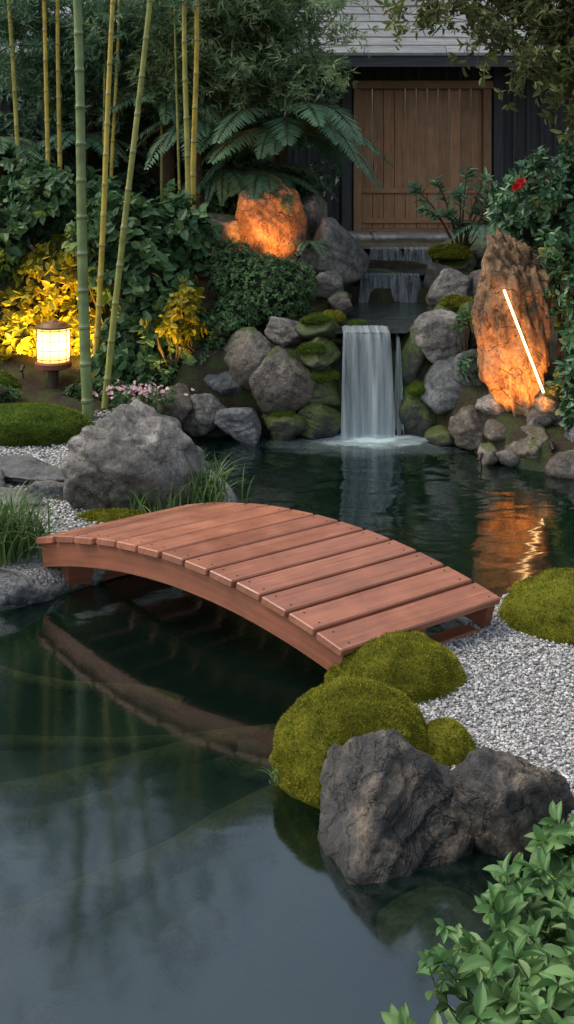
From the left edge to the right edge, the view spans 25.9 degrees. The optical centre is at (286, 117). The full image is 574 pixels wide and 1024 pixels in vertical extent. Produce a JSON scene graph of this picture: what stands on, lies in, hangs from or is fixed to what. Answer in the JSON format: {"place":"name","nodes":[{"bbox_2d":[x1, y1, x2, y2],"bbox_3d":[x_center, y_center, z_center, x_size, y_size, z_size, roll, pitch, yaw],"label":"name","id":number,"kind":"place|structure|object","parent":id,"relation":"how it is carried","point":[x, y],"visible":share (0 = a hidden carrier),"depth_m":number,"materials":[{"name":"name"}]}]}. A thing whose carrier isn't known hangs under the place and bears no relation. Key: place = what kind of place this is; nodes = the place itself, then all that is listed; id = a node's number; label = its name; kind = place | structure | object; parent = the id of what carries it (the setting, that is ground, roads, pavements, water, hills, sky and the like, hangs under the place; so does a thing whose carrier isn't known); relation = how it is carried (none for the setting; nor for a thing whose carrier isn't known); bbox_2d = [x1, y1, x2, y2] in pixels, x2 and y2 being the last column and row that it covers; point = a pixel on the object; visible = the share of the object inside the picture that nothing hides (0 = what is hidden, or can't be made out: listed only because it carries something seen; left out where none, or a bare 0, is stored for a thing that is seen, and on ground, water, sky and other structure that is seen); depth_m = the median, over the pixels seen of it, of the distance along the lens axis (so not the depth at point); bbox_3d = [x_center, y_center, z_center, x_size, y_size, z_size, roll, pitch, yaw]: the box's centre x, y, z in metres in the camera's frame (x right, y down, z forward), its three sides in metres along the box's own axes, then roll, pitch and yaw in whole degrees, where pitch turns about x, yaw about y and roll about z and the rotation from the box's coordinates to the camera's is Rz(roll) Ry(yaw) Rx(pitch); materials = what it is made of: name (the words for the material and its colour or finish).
{"place":"outdoors","nodes":[
{"label":"outdoors","id":0,"kind":"place"},
{"bbox_2d":[0,408,181,533],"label":"gravel","id":1,"kind":"structure","parent":0,"point":[52,463],"depth_m":8.74,"materials":[{"name":"gravel"}]},
{"bbox_2d":[93,379,194,408],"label":"pink flower plant","id":2,"kind":"object","parent":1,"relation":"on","point":[143,393],"visible":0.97,"depth_m":10.29,"materials":[{"name":"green plant"}]},
{"bbox_2d":[0,120,573,1023],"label":"ground","id":3,"kind":"structure","parent":0,"point":[498,528],"depth_m":6.72,"materials":[{"name":"gravel"}]},
{"bbox_2d":[0,806,47,832],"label":"sunken boulder","id":4,"kind":"object","parent":3,"relation":"on","point":[28,820],"visible":0.49,"depth_m":5.63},
{"bbox_2d":[0,487,47,509],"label":"slab stone","id":5,"kind":"object","parent":3,"relation":"on","point":[30,497],"visible":0.37,"depth_m":8.24,"materials":[{"name":"stone"}]},
{"bbox_2d":[0,0,51,171],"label":"bamboo stalk","id":6,"kind":"object","parent":3,"relation":"on","point":[8,5],"visible":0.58,"depth_m":12.18,"materials":[{"name":"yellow plant"}]},
{"bbox_2d":[0,569,54,605],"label":"bank stone","id":7,"kind":"object","parent":3,"relation":"on","point":[18,588],"visible":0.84,"depth_m":6.89,"materials":[{"name":"stone"}]},
{"bbox_2d":[0,136,56,208],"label":"fern","id":8,"kind":"object","parent":3,"relation":"on","point":[25,145],"visible":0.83,"depth_m":12.23,"materials":[{"name":"green plant"}]},
{"bbox_2d":[0,455,63,483],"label":"slab stone","id":9,"kind":"object","parent":3,"relation":"on","point":[19,469],"visible":0.73,"depth_m":8.84,"materials":[{"name":"stone"}]},
{"bbox_2d":[0,482,79,567],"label":"ornamental grass","id":10,"kind":"object","parent":3,"relation":"on","point":[22,537],"depth_m":7.27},
{"bbox_2d":[20,1002,67,1023],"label":"sunken boulder","id":11,"kind":"object","parent":3,"relation":"on","point":[48,1013],"visible":1,"depth_m":4.35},
{"bbox_2d":[0,0,90,252],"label":"bamboo stalk","id":12,"kind":"object","parent":3,"relation":"on","point":[44,7],"visible":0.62,"depth_m":11.98,"materials":[{"name":"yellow plant"}]},
{"bbox_2d":[27,480,64,499],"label":"slab stone","id":13,"kind":"object","parent":3,"relation":"on","point":[55,488],"visible":0.53,"depth_m":8.41,"materials":[{"name":"stone"}]},
{"bbox_2d":[0,402,94,446],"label":"moss mound","id":14,"kind":"object","parent":3,"relation":"on","point":[31,424],"visible":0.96,"depth_m":9.82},
{"bbox_2d":[0,376,99,401],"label":"groundcover plant","id":15,"kind":"object","parent":3,"relation":"on","point":[7,393],"visible":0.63,"depth_m":10.66,"materials":[{"name":"green plant"}]},
{"bbox_2d":[35,319,71,387],"bbox_3d":[-2.040,2.085,10.900,0.320,0.630,0.320,0,0,0],"label":"garden lantern","id":16,"kind":"object","parent":3,"relation":"on","point":[53,347],"visible":0.99,"depth_m":10.79,"materials":[{"name":"glass"}]},
{"bbox_2d":[0,232,117,363],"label":"golden shrub","id":17,"kind":"object","parent":3,"relation":"on","point":[46,277],"visible":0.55,"depth_m":11.38,"materials":[{"name":"yellow plant"}]},
{"bbox_2d":[15,0,108,249],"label":"bamboo stalk","id":18,"kind":"object","parent":3,"relation":"on","point":[59,123],"visible":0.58,"depth_m":12.18,"materials":[{"name":"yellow plant"}]},
{"bbox_2d":[0,157,135,301],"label":"hydrangea bush","id":19,"kind":"object","parent":3,"relation":"on","point":[38,198],"visible":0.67,"depth_m":11.71,"materials":[{"name":"green plant"}]},
{"bbox_2d":[14,130,147,180],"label":"fern","id":20,"kind":"object","parent":3,"relation":"on","point":[93,138],"visible":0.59,"depth_m":12.65,"materials":[{"name":"green plant"}]},
{"bbox_2d":[73,0,93,420],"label":"bamboo stalk","id":21,"kind":"object","parent":3,"relation":"on","point":[85,365],"visible":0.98,"depth_m":10.27,"materials":[{"name":"green plant"}]},
{"bbox_2d":[62,0,115,378],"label":"bamboo stalk","id":22,"kind":"object","parent":3,"relation":"on","point":[98,314],"visible":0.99,"depth_m":10.88,"materials":[{"name":"green plant"}]},
{"bbox_2d":[64,788,113,813],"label":"sunken boulder","id":23,"kind":"object","parent":3,"relation":"on","point":[93,802],"visible":0.43,"depth_m":5.77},
{"bbox_2d":[0,0,202,180],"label":"feathery maple tree","id":24,"kind":"object","parent":3,"relation":"on","point":[95,35],"visible":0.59,"depth_m":12.67,"materials":[{"name":"green plant"}]},
{"bbox_2d":[72,507,148,523],"bbox_3d":[-1.106,2.574,8.000,0.660,0.135,0.303,0,0,0],"label":"moss mound","id":25,"kind":"object","parent":3,"relation":"on","point":[104,515],"visible":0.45,"depth_m":7.96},
{"bbox_2d":[85,0,164,177],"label":"bamboo stalk","id":26,"kind":"object","parent":3,"relation":"on","point":[111,167],"visible":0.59,"depth_m":12.38,"materials":[{"name":"green plant"}]},
{"bbox_2d":[101,0,152,408],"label":"bamboo stalk","id":27,"kind":"object","parent":3,"relation":"on","point":[114,310],"visible":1,"depth_m":10.48,"materials":[{"name":"green plant"}]},
{"bbox_2d":[0,68,258,210],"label":"evergreen hedge","id":28,"kind":"object","parent":3,"relation":"on","point":[146,182],"visible":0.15,"depth_m":13.06,"materials":[{"name":"green plant"}]},
{"bbox_2d":[65,0,198,253],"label":"bamboo stalk","id":29,"kind":"object","parent":3,"relation":"on","point":[186,108],"visible":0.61,"depth_m":11.58,"materials":[{"name":"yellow plant"}]},
{"bbox_2d":[61,399,209,511],"bbox_3d":[-1.002,2.337,8.437,0.950,0.895,0.872,0,0,0],"label":"boulder","id":30,"kind":"object","parent":3,"relation":"on","point":[138,446],"visible":0.72,"depth_m":8.13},
{"bbox_2d":[61,178,223,386],"bbox_3d":[-1.292,1.504,11.171,1.488,1.902,1.141,0,0,0],"label":"hydrangea bush","id":31,"kind":"object","parent":3,"relation":"on","point":[165,237],"visible":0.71,"depth_m":11.05,"materials":[{"name":"green plant"}]},
{"bbox_2d":[107,478,185,515],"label":"ornamental grass","id":32,"kind":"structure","parent":3,"relation":"on","point":[144,506],"depth_m":8.06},
{"bbox_2d":[70,0,224,267],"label":"bamboo stalk","id":33,"kind":"object","parent":3,"relation":"on","point":[176,94],"visible":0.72,"depth_m":11.99,"materials":[{"name":"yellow plant"}]},
{"bbox_2d":[0,665,297,967],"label":"sunken log","id":34,"kind":"object","parent":3,"relation":"on","point":[73,906],"visible":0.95,"depth_m":5.10,"materials":[{"name":"brown wood"}]},
{"bbox_2d":[92,314,240,401],"bbox_3d":[-1.049,2.111,10.839,1.366,0.762,0.513,0,0,-14],"label":"groundcover plant","id":35,"kind":"object","parent":3,"relation":"on","point":[220,332],"visible":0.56,"depth_m":10.73,"materials":[{"name":"green plant"}]},
{"bbox_2d":[95,89,238,201],"bbox_3d":[-1.167,0.609,12.809,1.575,1.798,1.339,0,0,7],"label":"fern","id":36,"kind":"object","parent":3,"relation":"on","point":[169,174],"visible":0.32,"depth_m":12.46,"materials":[{"name":"green plant"}]},
{"bbox_2d":[138,275,206,381],"bbox_3d":[-0.986,1.849,10.767,0.602,0.981,0.328,0,0,0],"label":"golden shrub","id":37,"kind":"object","parent":3,"relation":"on","point":[178,323],"visible":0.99,"depth_m":10.74,"materials":[{"name":"yellow plant"}]},
{"bbox_2d":[154,383,192,422],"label":"boulder","id":38,"kind":"object","parent":3,"relation":"on","point":[180,408],"visible":0.62,"depth_m":10.43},
{"bbox_2d":[153,0,235,287],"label":"bamboo stalk","id":39,"kind":"object","parent":3,"relation":"on","point":[195,103],"visible":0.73,"depth_m":11.68,"materials":[{"name":"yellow plant"}]},
{"bbox_2d":[155,907,244,958],"bbox_3d":[-0.343,3.155,4.827,0.306,0.153,0.262,0,0,-39],"label":"sunken boulder","id":40,"kind":"object","parent":3,"relation":"on","point":[203,932],"visible":0.99,"depth_m":4.77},
{"bbox_2d":[124,118,277,207],"bbox_3d":[-0.988,0.759,12.649,1.462,1.500,1.431,0,0,-38],"label":"fern","id":41,"kind":"object","parent":3,"relation":"on","point":[202,132],"visible":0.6,"depth_m":12.33,"materials":[{"name":"green plant"}]},
{"bbox_2d":[170,448,254,506],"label":"ornamental grass","id":42,"kind":"object","parent":3,"relation":"on","point":[209,494],"depth_m":8.26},
{"bbox_2d":[198,246,228,281],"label":"boulder","id":43,"kind":"object","parent":3,"relation":"on","point":[204,278],"visible":0.08,"depth_m":11.79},
{"bbox_2d":[205,212,240,248],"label":"boulder","id":44,"kind":"object","parent":43,"relation":"on","point":[230,224],"visible":0.42,"depth_m":11.95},
{"bbox_2d":[177,164,255,205],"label":"fern","id":45,"kind":"object","parent":3,"relation":"on","point":[219,178],"visible":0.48,"depth_m":12.43,"materials":[{"name":"green plant"}]},
{"bbox_2d":[203,371,243,397],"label":"boulder","id":46,"kind":"object","parent":3,"relation":"on","point":[224,384],"visible":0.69,"depth_m":10.62,"materials":[{"name":"stone"}]},
{"bbox_2d":[213,407,261,448],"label":"boulder","id":47,"kind":"object","parent":3,"relation":"on","point":[241,425],"visible":0.99,"depth_m":10.36,"materials":[{"name":"stone"}]},
{"bbox_2d":[99,0,379,191],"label":"feathery maple tree","id":48,"kind":"object","parent":3,"relation":"on","point":[236,59],"visible":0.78,"depth_m":12.26,"materials":[{"name":"green plant"}]},
{"bbox_2d":[212,738,271,778],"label":"sunken boulder","id":49,"kind":"object","parent":3,"relation":"on","point":[227,766],"visible":0.5,"depth_m":6.11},
{"bbox_2d":[222,327,271,390],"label":"boulder","id":50,"kind":"object","parent":3,"relation":"on","point":[248,349],"visible":0.66,"depth_m":10.59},
{"bbox_2d":[239,757,275,785],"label":"sunken boulder","id":51,"kind":"object","parent":3,"relation":"on","point":[251,771],"visible":0.34,"depth_m":5.88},
{"bbox_2d":[202,237,318,331],"bbox_3d":[-0.247,1.585,11.355,1.092,0.976,0.792,0,0,0],"label":"azalea bush","id":52,"kind":"object","parent":3,"relation":"on","point":[248,287],"visible":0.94,"depth_m":11.18,"materials":[{"name":"green plant"}]},
{"bbox_2d":[203,153,329,236],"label":"leafy undergrowth","id":53,"kind":"object","parent":3,"relation":"on","point":[228,207],"visible":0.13,"depth_m":12.70,"materials":[{"name":"green plant"}]},
{"bbox_2d":[291,159,339,198],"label":"star jasmine plant","id":54,"kind":"object","parent":53,"relation":"on","point":[323,179],"visible":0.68,"depth_m":12.82,"materials":[{"name":"green plant"}]},
{"bbox_2d":[36,502,499,670],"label":"arched bridge","id":55,"kind":"structure","parent":3,"relation":"on","point":[325,592],"depth_m":6.36,"materials":[{"name":"brown wood"}]},
{"bbox_2d":[234,174,310,268],"bbox_3d":[-0.127,1.219,12.173,0.616,1.308,0.732,0,0,38],"label":"boulder","id":56,"kind":"object","parent":3,"relation":"on","point":[268,223],"visible":0.54,"depth_m":11.97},
{"bbox_2d":[204,164,338,213],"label":"fern","id":57,"kind":"object","parent":56,"relation":"on","point":[251,174],"visible":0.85,"depth_m":12.39,"materials":[{"name":"green plant"}]},
{"bbox_2d":[172,101,394,189],"bbox_3d":[-0.032,0.674,12.847,2.291,1.668,2.203,0,0,0],"label":"tree fern","id":58,"kind":"object","parent":3,"relation":"on","point":[272,136],"visible":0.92,"depth_m":12.22,"materials":[{"name":"green plant"}]},
{"bbox_2d":[261,411,307,447],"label":"boulder","id":59,"kind":"object","parent":3,"relation":"on","point":[282,431],"visible":0.87,"depth_m":10.40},
{"bbox_2d":[249,346,316,413],"bbox_3d":[-0.028,2.236,10.642,0.587,0.582,0.498,0,0,0],"label":"boulder","id":60,"kind":"object","parent":59,"relation":"on","point":[280,378],"visible":0.99,"depth_m":10.46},
{"bbox_2d":[0,51,573,230],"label":"wall","id":61,"kind":"structure","parent":3,"relation":"on","point":[526,129],"depth_m":15.10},
{"bbox_2d":[0,0,558,66],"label":"roof","id":62,"kind":"structure","parent":61,"relation":"on","point":[382,42],"depth_m":14.54,"materials":[{"name":"grey tile"}]},
{"bbox_2d":[342,55,502,232],"bbox_3d":[1.630,0.355,15.110,1.940,2.190,0.220,0,0,0],"label":"door frame","id":63,"kind":"object","parent":61,"relation":"attached to","point":[496,82],"visible":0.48,"depth_m":15.00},
{"bbox_2d":[362,89,481,228],"bbox_3d":[1.630,0.504,15.090,1.454,1.688,0.080,0,0,0],"label":"door","id":64,"kind":"structure","parent":63,"relation":"in","point":[424,136],"depth_m":15.10,"materials":[{"name":"brown wood"}]},
{"bbox_2d":[264,316,309,346],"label":"boulder","id":65,"kind":"object","parent":3,"relation":"on","point":[280,331],"visible":0.72,"depth_m":10.83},
{"bbox_2d":[310,217,369,286],"bbox_3d":[0.480,1.319,12.269,0.686,0.670,0.839,0,0,0],"label":"boulder","id":66,"kind":"object","parent":3,"relation":"on","point":[347,258],"visible":0.65,"depth_m":12.01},
{"bbox_2d":[301,194,327,234],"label":"boulder","id":67,"kind":"object","parent":66,"relation":"on","point":[315,207],"visible":0.46,"depth_m":12.51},
{"bbox_2d":[268,675,428,814],"bbox_3d":[0.269,2.562,5.110,0.694,0.501,0.648,0,0,0],"label":"moss mound","id":68,"kind":"object","parent":3,"relation":"on","point":[314,724],"visible":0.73,"depth_m":4.98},
{"bbox_2d":[355,249,433,346],"bbox_3d":[0.884,2.109,12.207,1.080,1.429,2.950,0,0,14],"label":"waterfall ledge","id":69,"kind":"object","parent":3,"relation":"on","point":[404,280],"visible":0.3,"depth_m":12.62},
{"bbox_2d":[324,629,467,704],"bbox_3d":[0.497,2.567,5.748,0.678,0.388,0.590,0,0,0],"label":"moss mound","id":70,"kind":"object","parent":3,"relation":"on","point":[418,667],"visible":0.68,"depth_m":5.62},
{"bbox_2d":[317,729,480,948],"bbox_3d":[0.437,2.691,4.650,0.649,0.789,0.555,0,0,0],"label":"boulder","id":71,"kind":"object","parent":3,"relation":"on","point":[392,826],"visible":0.82,"depth_m":4.55,"materials":[{"name":"stone"}]},
{"bbox_2d":[396,325,424,385],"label":"boulder","id":72,"kind":"object","parent":3,"relation":"on","point":[410,357],"visible":0.78,"depth_m":10.65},
{"bbox_2d":[396,378,436,441],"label":"boulder","id":73,"kind":"object","parent":3,"relation":"on","point":[416,415],"visible":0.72,"depth_m":10.54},
{"bbox_2d":[348,231,509,239],"bbox_3d":[1.595,1.433,14.675,2.790,0.135,0.650,0,0,0],"label":"stone step","id":74,"kind":"object","parent":3,"relation":"on","point":[367,235],"visible":0.22,"depth_m":14.52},
{"bbox_2d":[409,309,469,363],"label":"boulder","id":75,"kind":"object","parent":3,"relation":"on","point":[436,338],"visible":0.69,"depth_m":10.58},
{"bbox_2d":[424,424,454,448],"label":"boulder","id":76,"kind":"object","parent":3,"relation":"on","point":[440,436],"visible":0.74,"depth_m":10.26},
{"bbox_2d":[420,356,463,413],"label":"boulder","id":77,"kind":"object","parent":3,"relation":"on","point":[442,386],"visible":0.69,"depth_m":10.45,"materials":[{"name":"stone"}]},
{"bbox_2d":[426,268,472,308],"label":"boulder","id":78,"kind":"object","parent":3,"relation":"on","point":[448,281],"visible":0.52,"depth_m":11.46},
{"bbox_2d":[426,717,475,768],"bbox_3d":[0.649,2.605,5.103,0.295,0.291,0.402,0,0,0],"label":"moss mound","id":79,"kind":"object","parent":3,"relation":"on","point":[450,741],"visible":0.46,"depth_m":5.02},
{"bbox_2d":[435,255,476,274],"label":"boulder","id":80,"kind":"object","parent":3,"relation":"on","point":[466,266],"visible":0.35,"depth_m":12.43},
{"bbox_2d":[426,242,473,260],"bbox_3d":[1.623,1.340,12.452,0.479,0.183,0.406,0,0,0],"label":"moss mound","id":81,"kind":"object","parent":80,"relation":"on","point":[451,252],"visible":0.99,"depth_m":12.32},
{"bbox_2d":[407,166,515,247],"bbox_3d":[1.866,0.970,12.384,1.385,0.975,0.556,0,0,0],"label":"rhododendron","id":82,"kind":"object","parent":3,"relation":"on","point":[459,198],"visible":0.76,"depth_m":12.44,"materials":[{"name":"green plant"}]},
{"bbox_2d":[448,405,485,449],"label":"boulder","id":83,"kind":"object","parent":3,"relation":"on","point":[465,428],"visible":0.69,"depth_m":10.07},
{"bbox_2d":[451,349,484,386],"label":"boulder","id":84,"kind":"object","parent":3,"relation":"on","point":[455,374],"visible":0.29,"depth_m":10.37,"materials":[{"name":"stone"}]},
{"bbox_2d":[375,0,573,145],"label":"overhanging tree","id":85,"kind":"object","parent":3,"relation":"on","point":[551,28],"visible":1,"depth_m":9.65,"materials":[{"name":"green plant"}]},
{"bbox_2d":[381,800,573,1023],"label":"leafy bush","id":86,"kind":"object","parent":3,"relation":"on","point":[538,987],"visible":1,"depth_m":3.62,"materials":[{"name":"green plant"}]},
{"bbox_2d":[444,220,522,247],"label":"fern","id":87,"kind":"object","parent":3,"relation":"on","point":[479,225],"visible":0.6,"depth_m":12.23,"materials":[{"name":"green plant"}]},
{"bbox_2d":[477,443,498,468],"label":"boulder","id":88,"kind":"object","parent":3,"relation":"on","point":[489,458],"visible":0.81,"depth_m":9.72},
{"bbox_2d":[475,394,505,415],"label":"boulder","id":89,"kind":"object","parent":3,"relation":"on","point":[488,404],"visible":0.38,"depth_m":10.05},
{"bbox_2d":[483,419,505,441],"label":"boulder","id":90,"kind":"object","parent":3,"relation":"on","point":[494,430],"visible":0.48,"depth_m":9.88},
{"bbox_2d":[416,593,573,820],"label":"gravel","id":91,"kind":"structure","parent":3,"relation":"on","point":[524,721],"depth_m":5.53,"materials":[{"name":"gravel"}]},
{"bbox_2d":[448,746,573,880],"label":"boulder","id":92,"kind":"object","parent":3,"relation":"on","point":[500,801],"visible":0.56,"depth_m":4.58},
{"bbox_2d":[471,227,554,416],"bbox_3d":[1.890,1.780,10.222,0.620,1.759,0.716,0,0,27],"label":"standing rock","id":93,"kind":"object","parent":3,"relation":"on","point":[511,266],"visible":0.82,"depth_m":9.98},
{"bbox_2d":[504,425,548,458],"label":"boulder","id":94,"kind":"object","parent":3,"relation":"on","point":[527,447],"visible":0.6,"depth_m":9.65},
{"bbox_2d":[482,127,573,406],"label":"camellia bush","id":95,"kind":"object","parent":3,"relation":"on","point":[538,217],"visible":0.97,"depth_m":10.04,"materials":[{"name":"green plant"}]},
{"bbox_2d":[498,567,573,645],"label":"moss mound","id":96,"kind":"object","parent":3,"relation":"on","point":[539,605],"visible":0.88,"depth_m":6.24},
{"bbox_2d":[526,408,557,427],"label":"boulder","id":97,"kind":"object","parent":3,"relation":"on","point":[535,417],"visible":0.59,"depth_m":9.84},
{"bbox_2d":[534,381,562,424],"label":"boulder","id":98,"kind":"object","parent":3,"relation":"on","point":[546,402],"visible":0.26,"depth_m":9.89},
{"bbox_2d":[544,449,573,485],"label":"boulder","id":99,"kind":"object","parent":3,"relation":"on","point":[558,468],"visible":0.95,"depth_m":9.38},
{"bbox_2d":[555,389,573,430],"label":"leafy groundcover","id":100,"kind":"object","parent":3,"relation":"on","point":[566,412],"visible":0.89,"depth_m":9.68,"materials":[{"name":"green plant"}]},
{"bbox_2d":[281,434,461,463],"bbox_3d":[-0.650,2.700,5.950,9.300,0.001,9.900,0,0,0],"label":"water foam","id":101,"kind":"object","parent":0,"point":[369,438],"depth_m":10.49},
{"bbox_2d":[182,393,226,437],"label":"boulder","id":102,"kind":"object","parent":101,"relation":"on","point":[198,421],"visible":0.76,"depth_m":10.47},
{"bbox_2d":[298,403,342,441],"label":"boulder","id":103,"kind":"object","parent":101,"relation":"on","point":[324,421],"visible":0.9,"depth_m":10.47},
{"bbox_2d":[307,366,339,405],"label":"boulder","id":104,"kind":"object","parent":103,"relation":"on","point":[326,393],"visible":0.59,"depth_m":10.54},
{"bbox_2d":[301,336,341,371],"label":"boulder","id":105,"kind":"object","parent":104,"relation":"on","point":[332,354],"visible":0.88,"depth_m":10.56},
{"bbox_2d":[295,320,340,339],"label":"boulder","id":106,"kind":"object","parent":105,"relation":"on","point":[310,332],"visible":0.74,"depth_m":10.73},
{"bbox_2d":[342,326,403,439],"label":"waterfall","id":107,"kind":"structure","parent":101,"relation":"on","point":[374,401],"depth_m":10.59,"materials":[{"name":"liquid"}]},
{"bbox_2d":[376,885,490,980],"bbox_3d":[0.503,2.797,4.299,0.391,0.187,0.361,0,0,0],"label":"sunken boulder","id":108,"kind":"object","parent":101,"relation":"in","point":[407,924],"visible":0.68,"depth_m":4.24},
{"bbox_2d":[334,243,440,332],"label":"stream water","id":109,"kind":"structure","parent":0,"point":[395,317],"depth_m":11.85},
{"bbox_2d":[327,291,352,314],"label":"boulder","id":110,"kind":"object","parent":109,"relation":"in","point":[340,301],"visible":0.88,"depth_m":11.41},
{"bbox_2d":[314,270,343,300],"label":"boulder","id":111,"kind":"object","parent":110,"relation":"on","point":[330,282],"visible":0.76,"depth_m":11.60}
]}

